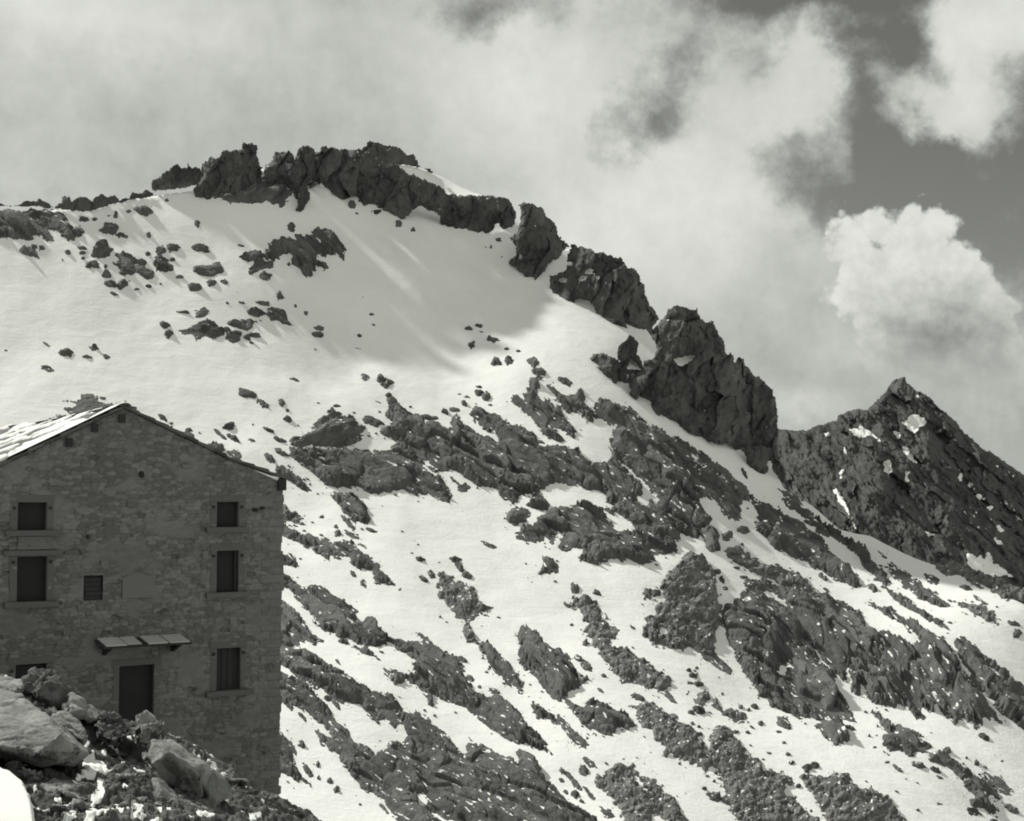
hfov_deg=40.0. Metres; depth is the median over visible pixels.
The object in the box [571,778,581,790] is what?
rock
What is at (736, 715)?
scree
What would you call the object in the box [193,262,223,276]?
rock outcrop
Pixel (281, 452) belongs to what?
rock
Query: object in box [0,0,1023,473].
sky
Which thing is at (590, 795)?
rock
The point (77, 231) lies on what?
rock
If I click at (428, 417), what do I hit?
rock
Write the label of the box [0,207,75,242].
rock outcrop
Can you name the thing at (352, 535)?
rock
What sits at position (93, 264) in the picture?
rock
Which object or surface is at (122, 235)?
rock
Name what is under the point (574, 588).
rock
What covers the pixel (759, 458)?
rock outcrop
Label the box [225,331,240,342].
rock
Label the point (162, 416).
rock
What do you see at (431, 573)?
rock
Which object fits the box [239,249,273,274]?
rock outcrop
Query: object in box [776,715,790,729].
rock
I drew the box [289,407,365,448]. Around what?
rock outcrop
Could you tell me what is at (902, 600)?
rock rib
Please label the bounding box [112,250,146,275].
rock outcrop
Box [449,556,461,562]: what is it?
rock
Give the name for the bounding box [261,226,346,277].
rock outcrop
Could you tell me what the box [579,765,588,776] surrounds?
rock
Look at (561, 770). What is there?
rock
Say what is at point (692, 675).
rock
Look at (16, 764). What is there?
rock
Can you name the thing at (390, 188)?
summit cliff
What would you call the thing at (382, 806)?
rock
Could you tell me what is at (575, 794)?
rock
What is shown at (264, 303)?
rock
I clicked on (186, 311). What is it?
rock
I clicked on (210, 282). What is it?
rock
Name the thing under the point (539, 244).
rock pillar
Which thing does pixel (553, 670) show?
rock outcrop
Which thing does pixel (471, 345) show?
rock
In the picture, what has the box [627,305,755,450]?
great crag
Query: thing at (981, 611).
rock
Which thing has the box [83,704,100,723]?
rock
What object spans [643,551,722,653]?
scree
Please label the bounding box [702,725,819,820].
scree
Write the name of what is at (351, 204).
rock
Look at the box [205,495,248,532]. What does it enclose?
window
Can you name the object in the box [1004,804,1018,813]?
rock
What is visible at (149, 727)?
rock
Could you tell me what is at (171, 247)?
rock
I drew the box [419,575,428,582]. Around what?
rock
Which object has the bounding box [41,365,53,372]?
rock
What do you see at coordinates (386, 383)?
rock
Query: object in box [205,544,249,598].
window
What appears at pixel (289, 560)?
rock
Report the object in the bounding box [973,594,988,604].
rock
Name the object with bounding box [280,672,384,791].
rock rib
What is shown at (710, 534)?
rock outcrop
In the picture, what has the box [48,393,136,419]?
rock outcrop
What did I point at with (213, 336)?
rock
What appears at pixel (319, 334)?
rock
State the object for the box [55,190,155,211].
rocky crest
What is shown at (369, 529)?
rock
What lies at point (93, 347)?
rock
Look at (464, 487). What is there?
rock
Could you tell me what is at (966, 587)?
rock
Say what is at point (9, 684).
boulder
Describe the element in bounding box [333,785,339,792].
rock
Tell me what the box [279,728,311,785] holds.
rock outcrop
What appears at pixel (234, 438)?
rock
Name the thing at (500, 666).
rock outcrop
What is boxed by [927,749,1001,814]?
rock outcrop
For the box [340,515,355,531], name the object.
rock
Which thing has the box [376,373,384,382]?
rock
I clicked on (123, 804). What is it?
rock
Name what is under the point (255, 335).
rock
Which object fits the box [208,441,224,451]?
rock
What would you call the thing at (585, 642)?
rock
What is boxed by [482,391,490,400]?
rock
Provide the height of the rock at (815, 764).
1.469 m
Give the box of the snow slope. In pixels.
[0,165,1023,820]
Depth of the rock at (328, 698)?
232.71 m
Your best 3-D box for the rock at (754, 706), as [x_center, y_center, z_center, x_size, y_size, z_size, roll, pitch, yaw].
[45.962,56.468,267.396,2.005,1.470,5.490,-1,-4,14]
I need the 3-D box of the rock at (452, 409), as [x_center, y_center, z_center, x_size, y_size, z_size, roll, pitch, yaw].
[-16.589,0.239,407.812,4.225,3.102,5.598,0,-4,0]
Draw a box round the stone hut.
[0,402,286,794]
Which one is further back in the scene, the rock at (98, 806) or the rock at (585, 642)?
the rock at (585, 642)
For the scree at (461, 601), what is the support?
on the snow slope
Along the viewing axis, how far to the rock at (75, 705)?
21.36 m
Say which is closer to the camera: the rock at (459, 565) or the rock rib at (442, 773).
the rock rib at (442, 773)
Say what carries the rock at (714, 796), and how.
on the snow slope
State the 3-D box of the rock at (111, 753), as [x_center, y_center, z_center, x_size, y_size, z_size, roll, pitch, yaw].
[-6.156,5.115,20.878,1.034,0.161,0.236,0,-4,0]
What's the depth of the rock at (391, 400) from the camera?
408.83 m
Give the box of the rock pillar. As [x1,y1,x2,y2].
[509,203,569,279]
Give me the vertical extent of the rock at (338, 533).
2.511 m
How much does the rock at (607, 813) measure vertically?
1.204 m
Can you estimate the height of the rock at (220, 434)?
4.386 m
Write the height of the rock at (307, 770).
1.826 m
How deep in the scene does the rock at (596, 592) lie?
306.58 m
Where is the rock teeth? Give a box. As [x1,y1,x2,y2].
[261,146,316,211]
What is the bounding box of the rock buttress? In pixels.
[549,244,658,335]
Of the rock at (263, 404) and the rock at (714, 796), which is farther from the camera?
the rock at (263, 404)
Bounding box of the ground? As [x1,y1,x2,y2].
[0,674,321,820]
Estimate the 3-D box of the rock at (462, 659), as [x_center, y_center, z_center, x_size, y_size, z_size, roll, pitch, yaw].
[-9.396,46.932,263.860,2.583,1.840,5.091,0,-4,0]
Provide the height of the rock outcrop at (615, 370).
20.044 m
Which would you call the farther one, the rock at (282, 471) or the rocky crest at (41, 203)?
the rocky crest at (41, 203)
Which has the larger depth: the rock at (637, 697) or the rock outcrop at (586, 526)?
the rock outcrop at (586, 526)
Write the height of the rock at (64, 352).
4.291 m
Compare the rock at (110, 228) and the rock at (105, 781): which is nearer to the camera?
the rock at (105, 781)
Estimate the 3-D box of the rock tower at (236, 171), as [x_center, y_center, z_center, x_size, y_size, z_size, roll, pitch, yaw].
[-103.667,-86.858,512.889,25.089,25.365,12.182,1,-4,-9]
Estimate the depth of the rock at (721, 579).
323.62 m
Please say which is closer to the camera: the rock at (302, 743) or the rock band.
the rock at (302, 743)
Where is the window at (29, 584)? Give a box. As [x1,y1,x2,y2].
[3,549,58,608]
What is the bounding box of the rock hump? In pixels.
[152,164,200,191]
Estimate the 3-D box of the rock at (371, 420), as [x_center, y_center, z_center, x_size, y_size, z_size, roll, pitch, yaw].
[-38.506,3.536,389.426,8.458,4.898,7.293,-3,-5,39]
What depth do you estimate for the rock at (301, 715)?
225.31 m
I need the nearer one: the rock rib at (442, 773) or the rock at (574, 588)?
the rock rib at (442, 773)
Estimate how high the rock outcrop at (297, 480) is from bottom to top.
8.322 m
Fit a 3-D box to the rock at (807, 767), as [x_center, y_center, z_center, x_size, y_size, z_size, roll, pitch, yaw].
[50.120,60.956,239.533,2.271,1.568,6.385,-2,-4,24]
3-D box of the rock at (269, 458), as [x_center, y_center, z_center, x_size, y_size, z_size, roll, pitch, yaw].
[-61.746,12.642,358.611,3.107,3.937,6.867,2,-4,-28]
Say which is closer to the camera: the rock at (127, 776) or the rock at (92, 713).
the rock at (127, 776)
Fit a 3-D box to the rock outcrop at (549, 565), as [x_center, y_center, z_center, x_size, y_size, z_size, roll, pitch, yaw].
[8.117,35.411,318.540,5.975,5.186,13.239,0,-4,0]
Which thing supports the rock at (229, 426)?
on the snow slope
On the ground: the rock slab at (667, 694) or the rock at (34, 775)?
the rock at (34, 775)
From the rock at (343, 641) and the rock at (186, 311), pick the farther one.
the rock at (186, 311)
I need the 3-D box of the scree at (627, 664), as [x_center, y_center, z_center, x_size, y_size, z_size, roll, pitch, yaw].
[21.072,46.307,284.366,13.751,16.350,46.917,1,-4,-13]
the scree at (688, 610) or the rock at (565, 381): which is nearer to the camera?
the scree at (688, 610)
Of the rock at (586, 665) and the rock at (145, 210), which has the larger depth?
the rock at (145, 210)
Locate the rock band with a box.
[375,404,602,504]
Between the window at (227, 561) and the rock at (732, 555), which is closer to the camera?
the window at (227, 561)
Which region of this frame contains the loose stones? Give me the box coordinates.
[286,421,1012,819]
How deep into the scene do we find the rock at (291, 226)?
494.08 m
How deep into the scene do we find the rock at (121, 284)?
443.91 m
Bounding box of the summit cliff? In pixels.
[295,145,515,233]
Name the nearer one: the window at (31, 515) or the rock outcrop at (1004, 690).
the window at (31, 515)
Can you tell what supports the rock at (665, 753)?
on the snow slope
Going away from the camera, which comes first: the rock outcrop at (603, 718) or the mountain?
the rock outcrop at (603, 718)
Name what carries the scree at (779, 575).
on the snow slope
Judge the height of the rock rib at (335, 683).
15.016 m
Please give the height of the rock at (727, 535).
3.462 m
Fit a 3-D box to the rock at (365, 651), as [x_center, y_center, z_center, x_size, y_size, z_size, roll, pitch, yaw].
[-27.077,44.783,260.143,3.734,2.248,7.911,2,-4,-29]
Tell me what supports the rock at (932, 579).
on the snow slope
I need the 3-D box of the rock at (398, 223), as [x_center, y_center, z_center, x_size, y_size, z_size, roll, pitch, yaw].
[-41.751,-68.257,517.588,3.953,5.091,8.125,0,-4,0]
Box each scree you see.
[436,571,493,642]
[570,594,670,691]
[594,758,688,820]
[628,701,710,774]
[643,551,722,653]
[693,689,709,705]
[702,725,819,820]
[711,698,747,724]
[724,541,819,597]
[799,771,906,820]
[936,559,1023,602]
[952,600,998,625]
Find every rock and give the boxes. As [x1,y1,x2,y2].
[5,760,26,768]
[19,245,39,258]
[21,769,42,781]
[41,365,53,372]
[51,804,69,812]
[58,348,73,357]
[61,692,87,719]
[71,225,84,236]
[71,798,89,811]
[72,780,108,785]
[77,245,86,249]
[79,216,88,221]
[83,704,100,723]
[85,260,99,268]
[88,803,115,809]
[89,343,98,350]
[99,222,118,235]
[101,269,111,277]
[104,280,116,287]
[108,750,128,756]
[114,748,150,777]
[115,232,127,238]
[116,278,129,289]
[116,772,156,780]
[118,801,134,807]
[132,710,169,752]
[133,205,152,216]
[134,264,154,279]
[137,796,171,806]
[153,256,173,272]
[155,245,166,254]
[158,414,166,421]
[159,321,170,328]
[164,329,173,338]
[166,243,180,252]
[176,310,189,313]
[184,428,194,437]
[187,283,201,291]
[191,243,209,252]
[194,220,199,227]
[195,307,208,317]
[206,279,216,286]
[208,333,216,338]
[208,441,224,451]
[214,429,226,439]
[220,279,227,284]
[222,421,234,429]
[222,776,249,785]
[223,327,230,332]
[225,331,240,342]
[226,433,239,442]
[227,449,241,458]
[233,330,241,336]
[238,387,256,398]
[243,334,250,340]
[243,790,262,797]
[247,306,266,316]
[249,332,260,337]
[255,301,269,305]
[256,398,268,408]
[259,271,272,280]
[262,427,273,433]
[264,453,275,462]
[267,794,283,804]
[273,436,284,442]
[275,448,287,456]
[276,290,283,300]
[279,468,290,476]
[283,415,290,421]
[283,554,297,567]
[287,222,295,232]
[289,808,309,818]
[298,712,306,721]
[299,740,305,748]
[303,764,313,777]
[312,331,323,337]
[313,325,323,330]
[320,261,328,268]
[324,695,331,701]
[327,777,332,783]
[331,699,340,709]
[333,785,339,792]
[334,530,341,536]
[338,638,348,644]
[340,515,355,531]
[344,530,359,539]
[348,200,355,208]
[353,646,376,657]
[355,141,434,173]
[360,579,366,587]
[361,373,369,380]
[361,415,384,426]
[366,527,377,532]
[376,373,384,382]
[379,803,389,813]
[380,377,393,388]
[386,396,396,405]
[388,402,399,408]
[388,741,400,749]
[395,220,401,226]
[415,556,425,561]
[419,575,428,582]
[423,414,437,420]
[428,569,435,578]
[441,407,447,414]
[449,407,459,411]
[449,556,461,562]
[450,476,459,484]
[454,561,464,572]
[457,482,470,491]
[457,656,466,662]
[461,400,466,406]
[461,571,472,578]
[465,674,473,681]
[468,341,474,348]
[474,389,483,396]
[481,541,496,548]
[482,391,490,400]
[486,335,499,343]
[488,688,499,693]
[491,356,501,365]
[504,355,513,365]
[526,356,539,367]
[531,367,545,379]
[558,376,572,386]
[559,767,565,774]
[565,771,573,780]
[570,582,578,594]
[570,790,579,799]
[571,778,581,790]
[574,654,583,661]
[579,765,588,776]
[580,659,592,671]
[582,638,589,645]
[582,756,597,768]
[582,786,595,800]
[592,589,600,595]
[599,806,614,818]
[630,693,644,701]
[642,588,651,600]
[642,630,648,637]
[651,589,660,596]
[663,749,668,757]
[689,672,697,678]
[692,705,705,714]
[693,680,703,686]
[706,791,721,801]
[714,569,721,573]
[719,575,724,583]
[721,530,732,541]
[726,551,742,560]
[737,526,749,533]
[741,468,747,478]
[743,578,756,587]
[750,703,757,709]
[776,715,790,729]
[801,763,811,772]
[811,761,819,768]
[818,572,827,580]
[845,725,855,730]
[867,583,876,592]
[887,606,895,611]
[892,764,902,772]
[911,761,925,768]
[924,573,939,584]
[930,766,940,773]
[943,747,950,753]
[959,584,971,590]
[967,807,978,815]
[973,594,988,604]
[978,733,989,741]
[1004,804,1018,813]
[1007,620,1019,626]
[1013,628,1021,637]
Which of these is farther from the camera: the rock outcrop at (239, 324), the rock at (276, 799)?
the rock outcrop at (239, 324)
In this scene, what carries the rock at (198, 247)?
on the snow slope
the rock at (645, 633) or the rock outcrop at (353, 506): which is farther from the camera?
the rock outcrop at (353, 506)
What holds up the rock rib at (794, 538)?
on the snow slope
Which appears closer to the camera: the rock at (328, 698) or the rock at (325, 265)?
the rock at (328, 698)
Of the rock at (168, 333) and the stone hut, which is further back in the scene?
the rock at (168, 333)
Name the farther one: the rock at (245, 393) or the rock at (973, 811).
the rock at (245, 393)
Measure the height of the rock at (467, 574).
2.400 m
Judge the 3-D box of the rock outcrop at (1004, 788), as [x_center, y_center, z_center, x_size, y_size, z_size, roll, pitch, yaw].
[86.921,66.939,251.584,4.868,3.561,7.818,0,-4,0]
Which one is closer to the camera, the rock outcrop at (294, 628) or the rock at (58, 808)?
the rock at (58, 808)
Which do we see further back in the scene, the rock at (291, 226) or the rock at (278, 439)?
the rock at (291, 226)
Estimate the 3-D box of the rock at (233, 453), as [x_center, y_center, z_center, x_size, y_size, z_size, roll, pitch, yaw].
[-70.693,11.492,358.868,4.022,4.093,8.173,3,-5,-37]
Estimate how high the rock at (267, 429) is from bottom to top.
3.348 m
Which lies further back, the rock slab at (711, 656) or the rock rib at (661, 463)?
the rock rib at (661, 463)
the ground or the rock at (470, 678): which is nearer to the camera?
the ground
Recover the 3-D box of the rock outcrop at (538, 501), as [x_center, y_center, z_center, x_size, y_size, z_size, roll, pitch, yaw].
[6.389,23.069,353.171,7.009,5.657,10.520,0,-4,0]
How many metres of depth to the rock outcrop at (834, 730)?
258.17 m
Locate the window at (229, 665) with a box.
[205,640,250,697]
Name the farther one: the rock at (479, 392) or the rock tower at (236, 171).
the rock tower at (236, 171)
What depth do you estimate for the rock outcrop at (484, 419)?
399.04 m
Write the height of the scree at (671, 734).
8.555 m
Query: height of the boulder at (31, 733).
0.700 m
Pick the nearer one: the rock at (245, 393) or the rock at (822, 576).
the rock at (822, 576)
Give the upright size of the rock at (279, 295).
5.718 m
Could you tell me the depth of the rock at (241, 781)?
22.77 m
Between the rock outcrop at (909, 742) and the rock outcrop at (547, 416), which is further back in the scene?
the rock outcrop at (547, 416)
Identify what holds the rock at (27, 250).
on the snow slope
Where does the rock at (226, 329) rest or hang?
on the snow slope
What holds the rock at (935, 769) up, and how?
on the snow slope
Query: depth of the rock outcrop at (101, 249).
461.45 m
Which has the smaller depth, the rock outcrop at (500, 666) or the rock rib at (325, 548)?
the rock outcrop at (500, 666)
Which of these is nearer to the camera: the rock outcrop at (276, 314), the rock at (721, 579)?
the rock at (721, 579)
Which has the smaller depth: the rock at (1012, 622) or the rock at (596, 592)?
the rock at (596, 592)
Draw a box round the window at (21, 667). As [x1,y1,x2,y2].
[7,655,54,678]
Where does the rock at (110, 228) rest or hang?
on the snow slope
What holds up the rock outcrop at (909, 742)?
on the snow slope
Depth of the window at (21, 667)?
47.63 m
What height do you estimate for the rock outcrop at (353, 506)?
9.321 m
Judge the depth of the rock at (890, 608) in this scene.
331.02 m
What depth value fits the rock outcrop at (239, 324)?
433.56 m
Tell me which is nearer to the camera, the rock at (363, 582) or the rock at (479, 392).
the rock at (363, 582)
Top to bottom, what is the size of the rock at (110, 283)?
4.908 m
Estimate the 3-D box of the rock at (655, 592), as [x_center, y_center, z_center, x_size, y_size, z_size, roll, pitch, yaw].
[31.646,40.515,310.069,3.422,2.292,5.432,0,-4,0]
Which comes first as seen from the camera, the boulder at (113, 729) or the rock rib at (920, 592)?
the boulder at (113, 729)
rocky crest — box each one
[0,199,50,208]
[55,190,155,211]
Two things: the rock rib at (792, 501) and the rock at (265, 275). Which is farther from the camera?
the rock at (265, 275)
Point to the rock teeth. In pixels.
(291, 172)
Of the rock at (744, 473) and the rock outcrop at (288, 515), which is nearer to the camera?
the rock outcrop at (288, 515)
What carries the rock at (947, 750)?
on the snow slope
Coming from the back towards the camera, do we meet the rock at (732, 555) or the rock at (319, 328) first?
the rock at (319, 328)
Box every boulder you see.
[0,676,23,692]
[0,691,88,767]
[21,667,77,710]
[40,778,89,799]
[51,711,86,745]
[94,710,130,747]
[148,739,210,797]
[151,777,177,799]
[182,799,213,812]
[202,768,231,805]
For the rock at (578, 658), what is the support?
on the snow slope
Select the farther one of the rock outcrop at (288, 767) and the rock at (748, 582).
the rock at (748, 582)
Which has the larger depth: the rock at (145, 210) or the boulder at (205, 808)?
the rock at (145, 210)
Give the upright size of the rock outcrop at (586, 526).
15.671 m
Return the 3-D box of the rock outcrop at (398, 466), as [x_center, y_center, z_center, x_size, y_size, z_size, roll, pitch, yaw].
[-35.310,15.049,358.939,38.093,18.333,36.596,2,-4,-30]
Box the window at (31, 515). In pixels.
[5,495,58,535]
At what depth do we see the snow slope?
375.38 m
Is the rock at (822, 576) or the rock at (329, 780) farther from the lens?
the rock at (822, 576)
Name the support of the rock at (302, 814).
on the ground
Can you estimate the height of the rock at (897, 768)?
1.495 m
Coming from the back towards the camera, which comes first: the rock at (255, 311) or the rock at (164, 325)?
the rock at (255, 311)
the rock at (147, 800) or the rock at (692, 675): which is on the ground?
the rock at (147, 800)
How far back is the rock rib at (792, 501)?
390.09 m
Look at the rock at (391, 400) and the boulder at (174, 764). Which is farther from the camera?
the rock at (391, 400)
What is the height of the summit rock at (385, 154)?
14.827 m
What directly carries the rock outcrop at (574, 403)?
on the snow slope
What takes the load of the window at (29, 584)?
in the stone hut
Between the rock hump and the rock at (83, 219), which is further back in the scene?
the rock hump
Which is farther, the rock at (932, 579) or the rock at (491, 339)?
the rock at (491, 339)
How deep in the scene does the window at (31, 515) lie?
47.98 m
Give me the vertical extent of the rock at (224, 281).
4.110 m
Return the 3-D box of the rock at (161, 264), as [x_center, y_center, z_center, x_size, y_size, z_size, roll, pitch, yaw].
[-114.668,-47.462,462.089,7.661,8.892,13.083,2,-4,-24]
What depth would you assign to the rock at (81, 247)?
462.71 m
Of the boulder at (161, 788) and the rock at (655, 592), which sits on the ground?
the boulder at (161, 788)
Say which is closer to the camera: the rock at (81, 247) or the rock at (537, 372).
the rock at (537, 372)
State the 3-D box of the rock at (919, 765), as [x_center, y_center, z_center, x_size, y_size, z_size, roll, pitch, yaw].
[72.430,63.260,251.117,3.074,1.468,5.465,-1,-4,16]
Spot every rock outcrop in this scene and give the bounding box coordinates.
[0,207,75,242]
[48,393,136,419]
[91,239,113,258]
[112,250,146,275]
[178,318,224,339]
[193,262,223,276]
[213,179,292,207]
[226,318,261,330]
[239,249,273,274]
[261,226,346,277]
[266,307,291,325]
[275,465,311,491]
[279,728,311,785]
[280,599,323,646]
[283,504,303,526]
[287,438,452,502]
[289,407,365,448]
[330,491,371,524]
[450,413,464,428]
[469,403,516,432]
[475,639,523,694]
[506,377,576,442]
[506,507,530,525]
[515,499,677,565]
[515,623,588,701]
[526,492,549,510]
[538,555,558,574]
[546,382,593,422]
[564,697,634,736]
[590,335,642,383]
[700,525,720,552]
[720,578,883,722]
[741,446,790,485]
[814,714,849,745]
[849,599,1002,729]
[871,567,890,582]
[871,709,931,756]
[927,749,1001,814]
[954,636,1023,729]
[983,771,1010,795]
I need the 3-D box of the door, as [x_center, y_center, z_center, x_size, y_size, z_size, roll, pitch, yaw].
[-13.279,9.952,49.587,1.799,2.459,0.278,2,-4,-33]
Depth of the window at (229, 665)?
51.46 m
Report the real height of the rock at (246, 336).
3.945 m
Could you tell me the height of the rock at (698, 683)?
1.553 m
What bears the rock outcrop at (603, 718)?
on the snow slope
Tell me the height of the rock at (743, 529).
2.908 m
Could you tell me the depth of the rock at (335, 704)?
231.07 m
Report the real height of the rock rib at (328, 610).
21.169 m
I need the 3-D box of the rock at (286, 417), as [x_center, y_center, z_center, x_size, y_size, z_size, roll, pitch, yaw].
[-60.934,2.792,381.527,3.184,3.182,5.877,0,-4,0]
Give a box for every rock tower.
[193,142,262,199]
[752,376,777,460]
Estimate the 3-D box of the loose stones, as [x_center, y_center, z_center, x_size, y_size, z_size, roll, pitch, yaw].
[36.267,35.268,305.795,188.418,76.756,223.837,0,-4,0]
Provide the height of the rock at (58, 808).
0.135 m
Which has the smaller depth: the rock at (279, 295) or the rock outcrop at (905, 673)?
the rock outcrop at (905, 673)
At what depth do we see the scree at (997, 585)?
357.05 m
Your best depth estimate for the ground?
16.40 m
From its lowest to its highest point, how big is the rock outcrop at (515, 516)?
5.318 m
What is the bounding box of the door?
[112,657,161,721]
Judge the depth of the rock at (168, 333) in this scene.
419.69 m
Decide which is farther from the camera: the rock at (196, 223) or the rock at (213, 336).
the rock at (196, 223)
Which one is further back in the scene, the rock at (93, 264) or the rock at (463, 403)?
the rock at (93, 264)
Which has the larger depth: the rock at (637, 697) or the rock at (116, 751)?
the rock at (637, 697)
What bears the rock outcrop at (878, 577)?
on the snow slope
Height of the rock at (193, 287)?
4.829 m
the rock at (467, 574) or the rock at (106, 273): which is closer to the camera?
the rock at (467, 574)
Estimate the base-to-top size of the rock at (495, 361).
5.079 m
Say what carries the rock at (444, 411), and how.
on the snow slope
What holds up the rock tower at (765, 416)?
on the snow slope
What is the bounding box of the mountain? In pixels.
[777,377,1023,603]
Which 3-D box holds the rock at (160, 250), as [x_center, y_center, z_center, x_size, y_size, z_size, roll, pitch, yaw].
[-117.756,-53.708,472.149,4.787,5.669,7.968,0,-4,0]
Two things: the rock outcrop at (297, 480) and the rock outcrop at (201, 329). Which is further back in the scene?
the rock outcrop at (201, 329)
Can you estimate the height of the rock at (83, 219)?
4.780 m
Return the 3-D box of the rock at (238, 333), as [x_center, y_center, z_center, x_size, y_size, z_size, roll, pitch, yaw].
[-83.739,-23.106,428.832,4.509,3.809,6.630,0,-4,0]
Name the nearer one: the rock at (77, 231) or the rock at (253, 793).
the rock at (253, 793)
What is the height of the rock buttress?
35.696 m
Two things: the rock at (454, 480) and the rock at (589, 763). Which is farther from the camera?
the rock at (454, 480)
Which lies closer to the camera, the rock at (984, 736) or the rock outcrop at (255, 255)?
the rock at (984, 736)
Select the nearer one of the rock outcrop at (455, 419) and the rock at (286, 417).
the rock at (286, 417)
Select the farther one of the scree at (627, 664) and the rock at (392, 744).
the scree at (627, 664)
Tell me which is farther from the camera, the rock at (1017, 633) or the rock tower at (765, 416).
the rock tower at (765, 416)
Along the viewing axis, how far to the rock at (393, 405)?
404.37 m
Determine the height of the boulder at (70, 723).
0.482 m
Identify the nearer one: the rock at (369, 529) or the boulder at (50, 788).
the boulder at (50, 788)
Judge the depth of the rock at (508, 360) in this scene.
433.87 m
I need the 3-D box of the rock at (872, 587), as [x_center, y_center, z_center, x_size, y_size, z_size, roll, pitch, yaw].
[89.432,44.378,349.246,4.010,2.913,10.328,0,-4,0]
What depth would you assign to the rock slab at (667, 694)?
260.72 m
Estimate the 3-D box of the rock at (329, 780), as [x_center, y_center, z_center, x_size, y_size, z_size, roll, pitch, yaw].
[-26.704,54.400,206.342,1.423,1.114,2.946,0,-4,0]
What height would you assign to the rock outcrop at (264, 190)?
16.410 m
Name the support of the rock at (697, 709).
on the snow slope
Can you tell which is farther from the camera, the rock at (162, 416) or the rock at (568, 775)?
the rock at (162, 416)
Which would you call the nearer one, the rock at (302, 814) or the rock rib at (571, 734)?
the rock at (302, 814)
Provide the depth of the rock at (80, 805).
14.32 m
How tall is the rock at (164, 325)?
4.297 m
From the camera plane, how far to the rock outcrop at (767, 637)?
298.90 m
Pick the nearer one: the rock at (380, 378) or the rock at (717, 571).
the rock at (717, 571)
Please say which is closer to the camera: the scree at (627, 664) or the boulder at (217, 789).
the boulder at (217, 789)
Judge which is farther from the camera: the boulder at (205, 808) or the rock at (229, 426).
the rock at (229, 426)
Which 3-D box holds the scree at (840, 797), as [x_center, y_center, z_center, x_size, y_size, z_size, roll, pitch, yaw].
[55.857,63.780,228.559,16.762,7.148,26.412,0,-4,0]
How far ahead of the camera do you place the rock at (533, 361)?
429.96 m
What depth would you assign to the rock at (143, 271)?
453.89 m
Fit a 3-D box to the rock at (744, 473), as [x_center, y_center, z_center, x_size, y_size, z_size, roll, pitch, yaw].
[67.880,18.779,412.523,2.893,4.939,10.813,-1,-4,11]
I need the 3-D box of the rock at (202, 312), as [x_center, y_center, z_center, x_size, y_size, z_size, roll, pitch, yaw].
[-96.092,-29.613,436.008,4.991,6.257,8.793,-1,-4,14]
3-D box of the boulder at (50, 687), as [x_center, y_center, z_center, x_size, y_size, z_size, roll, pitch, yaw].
[-7.397,4.443,22.216,0.940,0.680,1.666,2,-4,-33]
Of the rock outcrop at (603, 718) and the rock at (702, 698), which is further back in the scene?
the rock at (702, 698)
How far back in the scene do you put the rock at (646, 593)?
308.06 m
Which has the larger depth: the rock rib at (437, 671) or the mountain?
the mountain
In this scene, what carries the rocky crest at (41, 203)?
on the snow slope
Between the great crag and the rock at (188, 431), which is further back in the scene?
the great crag
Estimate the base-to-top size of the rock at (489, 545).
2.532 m
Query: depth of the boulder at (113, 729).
21.05 m
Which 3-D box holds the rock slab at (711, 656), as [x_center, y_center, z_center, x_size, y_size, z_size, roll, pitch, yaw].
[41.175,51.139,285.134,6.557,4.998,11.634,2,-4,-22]
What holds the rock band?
on the snow slope
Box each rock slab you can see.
[660,689,677,703]
[699,649,731,674]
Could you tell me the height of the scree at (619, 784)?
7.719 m
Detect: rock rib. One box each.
[280,643,403,731]
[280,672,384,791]
[282,523,400,590]
[283,573,412,652]
[352,692,597,820]
[383,632,552,754]
[530,703,588,748]
[590,397,749,539]
[750,494,861,587]
[779,487,887,585]
[878,551,951,607]
[881,585,950,630]
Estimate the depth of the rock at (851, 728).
262.71 m
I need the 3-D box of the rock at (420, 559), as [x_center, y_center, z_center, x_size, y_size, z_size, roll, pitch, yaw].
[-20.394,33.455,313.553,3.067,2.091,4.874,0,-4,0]
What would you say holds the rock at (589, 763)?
on the snow slope
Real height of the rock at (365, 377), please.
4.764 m

